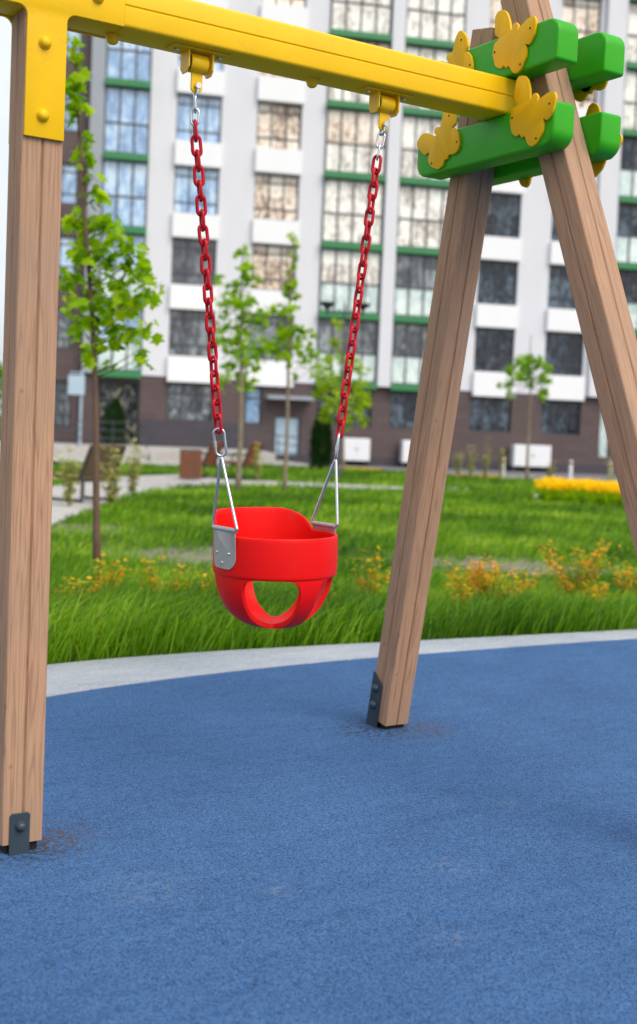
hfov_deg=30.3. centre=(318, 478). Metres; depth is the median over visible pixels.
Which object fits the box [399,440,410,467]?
utility cabinet
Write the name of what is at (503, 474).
bollard
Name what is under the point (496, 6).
window
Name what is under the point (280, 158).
apartment building
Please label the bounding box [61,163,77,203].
window
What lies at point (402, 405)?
window
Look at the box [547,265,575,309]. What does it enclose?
window
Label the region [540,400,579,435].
window
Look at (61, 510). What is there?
footpath
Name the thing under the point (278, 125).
window
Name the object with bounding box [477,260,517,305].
window
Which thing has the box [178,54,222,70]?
window
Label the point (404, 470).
kerb
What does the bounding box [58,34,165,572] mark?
maple tree
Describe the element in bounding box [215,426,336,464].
railing
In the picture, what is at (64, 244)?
window
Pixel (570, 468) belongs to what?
bollard
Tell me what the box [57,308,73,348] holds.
window
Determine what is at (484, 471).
sapling
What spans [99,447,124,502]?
sapling
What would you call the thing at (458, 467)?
sapling
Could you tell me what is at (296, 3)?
window
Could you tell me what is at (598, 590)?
spirea shrub
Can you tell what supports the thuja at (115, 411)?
on the entrance platform
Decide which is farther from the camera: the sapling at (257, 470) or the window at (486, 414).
the window at (486, 414)
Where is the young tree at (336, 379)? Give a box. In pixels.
[309,319,374,472]
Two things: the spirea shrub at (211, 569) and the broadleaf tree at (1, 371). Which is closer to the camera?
the spirea shrub at (211, 569)
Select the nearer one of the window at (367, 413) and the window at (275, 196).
the window at (275, 196)
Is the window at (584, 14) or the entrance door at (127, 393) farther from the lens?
the window at (584, 14)
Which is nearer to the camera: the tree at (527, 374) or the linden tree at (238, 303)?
the linden tree at (238, 303)
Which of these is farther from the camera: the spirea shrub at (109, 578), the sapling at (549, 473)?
the sapling at (549, 473)
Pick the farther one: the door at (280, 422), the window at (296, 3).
the door at (280, 422)
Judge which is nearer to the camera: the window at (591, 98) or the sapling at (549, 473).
the sapling at (549, 473)
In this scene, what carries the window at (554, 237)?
in the apartment building
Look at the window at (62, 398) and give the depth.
47.96 m
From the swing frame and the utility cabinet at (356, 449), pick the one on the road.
the utility cabinet at (356, 449)
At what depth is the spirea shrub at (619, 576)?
8.80 m
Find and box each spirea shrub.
[52,577,82,596]
[70,550,107,599]
[96,557,130,594]
[127,551,190,600]
[191,564,218,597]
[344,546,390,598]
[441,581,472,606]
[443,560,482,599]
[446,553,528,602]
[507,567,543,593]
[528,539,621,599]
[585,576,609,606]
[607,559,636,598]
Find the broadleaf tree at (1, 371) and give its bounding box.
[0,355,2,412]
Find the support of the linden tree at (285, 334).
on the ground at (103, 540)
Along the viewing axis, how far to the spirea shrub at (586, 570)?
8.68 m
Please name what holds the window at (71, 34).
in the apartment building
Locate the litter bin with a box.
[179,449,202,478]
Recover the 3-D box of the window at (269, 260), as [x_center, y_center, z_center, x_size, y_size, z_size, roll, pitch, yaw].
[-1.886,-8.789,49.105,1.870,1.880,0.052,2,3,-12]
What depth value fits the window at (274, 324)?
49.25 m
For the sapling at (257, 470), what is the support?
on the ground at (103, 540)
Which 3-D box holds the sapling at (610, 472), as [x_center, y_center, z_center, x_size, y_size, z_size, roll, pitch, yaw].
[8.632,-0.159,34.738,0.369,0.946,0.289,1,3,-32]
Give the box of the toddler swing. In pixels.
[190,82,388,628]
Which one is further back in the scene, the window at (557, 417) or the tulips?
the window at (557, 417)
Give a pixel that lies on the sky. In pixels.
(5, 25)
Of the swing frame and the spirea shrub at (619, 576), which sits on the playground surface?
the swing frame
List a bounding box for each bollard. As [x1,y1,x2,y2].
[501,458,504,477]
[568,460,572,478]
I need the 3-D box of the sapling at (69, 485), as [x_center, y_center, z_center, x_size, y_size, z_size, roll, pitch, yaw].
[-3.636,-0.017,17.085,0.438,0.934,0.438,1,3,-32]
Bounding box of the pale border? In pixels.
[46,629,636,696]
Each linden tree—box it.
[206,244,290,490]
[267,231,320,490]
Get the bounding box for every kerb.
[259,463,609,480]
[334,466,498,477]
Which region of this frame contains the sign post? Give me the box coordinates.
[68,371,84,443]
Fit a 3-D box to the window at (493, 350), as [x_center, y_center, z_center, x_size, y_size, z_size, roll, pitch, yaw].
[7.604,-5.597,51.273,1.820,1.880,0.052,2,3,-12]
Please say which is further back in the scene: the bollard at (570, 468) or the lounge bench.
the bollard at (570, 468)
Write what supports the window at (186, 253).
in the apartment building
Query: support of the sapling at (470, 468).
on the ground at (103, 540)
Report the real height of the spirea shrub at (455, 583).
0.375 m
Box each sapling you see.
[53,446,81,505]
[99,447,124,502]
[119,438,143,494]
[251,442,264,481]
[453,451,464,479]
[467,444,476,479]
[481,437,491,481]
[497,446,507,481]
[547,461,555,477]
[605,457,615,481]
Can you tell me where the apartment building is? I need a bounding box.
[54,0,636,474]
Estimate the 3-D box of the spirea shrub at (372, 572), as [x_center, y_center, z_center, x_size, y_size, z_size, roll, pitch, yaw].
[0.396,0.696,8.237,0.320,0.460,0.453,1,3,-32]
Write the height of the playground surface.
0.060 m
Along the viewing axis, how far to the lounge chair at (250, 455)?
29.61 m
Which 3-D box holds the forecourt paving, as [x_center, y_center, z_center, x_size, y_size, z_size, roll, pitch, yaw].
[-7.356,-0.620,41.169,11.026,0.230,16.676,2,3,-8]
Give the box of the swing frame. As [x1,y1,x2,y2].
[0,0,636,855]
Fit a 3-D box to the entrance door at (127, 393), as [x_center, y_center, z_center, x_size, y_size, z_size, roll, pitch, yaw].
[-8.248,-2.703,48.272,1.750,2.550,0.052,2,3,-12]
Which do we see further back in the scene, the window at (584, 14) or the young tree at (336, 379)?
the window at (584, 14)
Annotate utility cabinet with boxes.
[341,438,369,465]
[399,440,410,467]
[510,444,550,472]
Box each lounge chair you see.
[201,441,223,478]
[220,443,263,479]
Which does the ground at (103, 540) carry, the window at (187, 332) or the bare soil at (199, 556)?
the bare soil at (199, 556)
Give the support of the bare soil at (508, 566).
on the ground at (103, 540)
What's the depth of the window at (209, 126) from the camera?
48.16 m
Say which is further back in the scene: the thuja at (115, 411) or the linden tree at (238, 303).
the thuja at (115, 411)
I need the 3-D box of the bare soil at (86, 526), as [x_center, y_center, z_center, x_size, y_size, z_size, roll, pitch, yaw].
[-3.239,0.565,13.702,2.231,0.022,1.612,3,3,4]
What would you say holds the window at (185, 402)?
in the apartment building
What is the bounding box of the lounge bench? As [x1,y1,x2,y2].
[52,445,126,502]
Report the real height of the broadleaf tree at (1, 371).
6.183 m
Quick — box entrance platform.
[0,441,275,461]
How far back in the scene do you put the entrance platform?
44.10 m
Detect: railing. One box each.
[54,419,147,448]
[205,425,273,452]
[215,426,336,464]
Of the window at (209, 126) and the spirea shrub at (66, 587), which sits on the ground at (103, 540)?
the spirea shrub at (66, 587)
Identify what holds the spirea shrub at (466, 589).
on the ground at (103, 540)
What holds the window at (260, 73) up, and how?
in the apartment building
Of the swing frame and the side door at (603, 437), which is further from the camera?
the side door at (603, 437)
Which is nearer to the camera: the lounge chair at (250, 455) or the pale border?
the pale border
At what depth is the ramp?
43.69 m
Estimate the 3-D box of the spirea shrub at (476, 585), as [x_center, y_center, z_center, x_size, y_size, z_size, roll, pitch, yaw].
[1.215,0.738,8.096,0.574,0.449,0.661,1,3,-32]
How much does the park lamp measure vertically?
5.030 m
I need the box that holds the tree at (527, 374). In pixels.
[496,334,553,480]
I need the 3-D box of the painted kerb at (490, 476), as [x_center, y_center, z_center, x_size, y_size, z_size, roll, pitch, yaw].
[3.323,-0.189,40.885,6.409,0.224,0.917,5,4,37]
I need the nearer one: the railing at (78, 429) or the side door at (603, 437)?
the railing at (78, 429)
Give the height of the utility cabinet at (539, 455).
1.240 m
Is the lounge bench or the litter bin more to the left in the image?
the lounge bench
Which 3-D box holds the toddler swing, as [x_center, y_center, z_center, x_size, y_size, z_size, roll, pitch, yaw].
[-0.107,-0.338,3.585,0.387,1.587,0.586,4,3,26]
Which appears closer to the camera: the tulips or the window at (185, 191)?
the tulips
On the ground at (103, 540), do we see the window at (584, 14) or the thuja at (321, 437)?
the thuja at (321, 437)
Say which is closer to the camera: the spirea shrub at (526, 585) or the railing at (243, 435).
the spirea shrub at (526, 585)
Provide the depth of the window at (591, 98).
51.53 m
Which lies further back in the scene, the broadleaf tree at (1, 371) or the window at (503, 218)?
the broadleaf tree at (1, 371)
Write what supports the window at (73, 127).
in the apartment building
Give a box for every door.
[98,381,139,444]
[275,417,297,454]
[599,415,606,456]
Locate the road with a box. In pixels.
[326,465,617,480]
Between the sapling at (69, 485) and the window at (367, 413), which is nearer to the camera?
the sapling at (69, 485)
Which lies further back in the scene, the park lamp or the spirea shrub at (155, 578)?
the park lamp
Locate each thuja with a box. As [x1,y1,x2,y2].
[102,397,126,444]
[308,408,333,469]
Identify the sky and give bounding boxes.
[0,16,11,413]
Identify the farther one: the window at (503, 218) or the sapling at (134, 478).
the window at (503, 218)
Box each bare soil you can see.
[51,524,139,534]
[102,545,212,570]
[384,556,630,579]
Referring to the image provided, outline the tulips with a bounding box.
[531,476,622,506]
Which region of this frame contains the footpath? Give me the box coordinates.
[51,474,468,525]
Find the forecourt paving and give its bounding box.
[53,457,229,466]
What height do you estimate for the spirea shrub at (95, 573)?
0.435 m
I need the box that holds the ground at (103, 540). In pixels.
[0,414,636,663]
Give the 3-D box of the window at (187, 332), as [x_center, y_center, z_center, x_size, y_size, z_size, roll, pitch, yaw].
[-5.249,-5.996,48.565,1.830,1.880,0.052,2,3,-12]
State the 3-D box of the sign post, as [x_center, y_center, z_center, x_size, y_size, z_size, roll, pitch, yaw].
[-9.570,-2.813,46.442,0.640,2.900,0.148,2,3,-12]
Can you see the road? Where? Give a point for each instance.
(561, 475)
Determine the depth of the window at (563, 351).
51.97 m
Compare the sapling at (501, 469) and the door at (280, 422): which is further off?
the door at (280, 422)
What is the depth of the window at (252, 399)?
49.31 m
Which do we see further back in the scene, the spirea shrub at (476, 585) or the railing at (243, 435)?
the railing at (243, 435)
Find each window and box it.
[54,380,70,426]
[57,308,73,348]
[59,236,75,275]
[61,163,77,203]
[64,91,79,130]
[66,31,81,56]
[166,383,211,421]
[168,309,213,356]
[171,238,216,286]
[173,166,218,214]
[176,94,221,142]
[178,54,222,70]
[244,387,261,423]
[248,314,293,361]
[251,244,295,291]
[253,173,298,220]
[256,102,301,150]
[259,72,285,77]
[262,0,305,7]
[316,389,371,426]
[389,392,417,428]
[469,397,510,432]
[473,327,513,372]
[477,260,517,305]
[484,193,520,237]
[490,0,501,27]
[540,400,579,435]
[544,332,582,375]
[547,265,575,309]
[551,214,558,240]
[562,0,600,38]
[575,90,595,107]
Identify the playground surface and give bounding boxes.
[0,639,636,1023]
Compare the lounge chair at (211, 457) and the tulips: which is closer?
the tulips
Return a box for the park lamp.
[320,301,370,474]
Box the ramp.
[217,453,316,465]

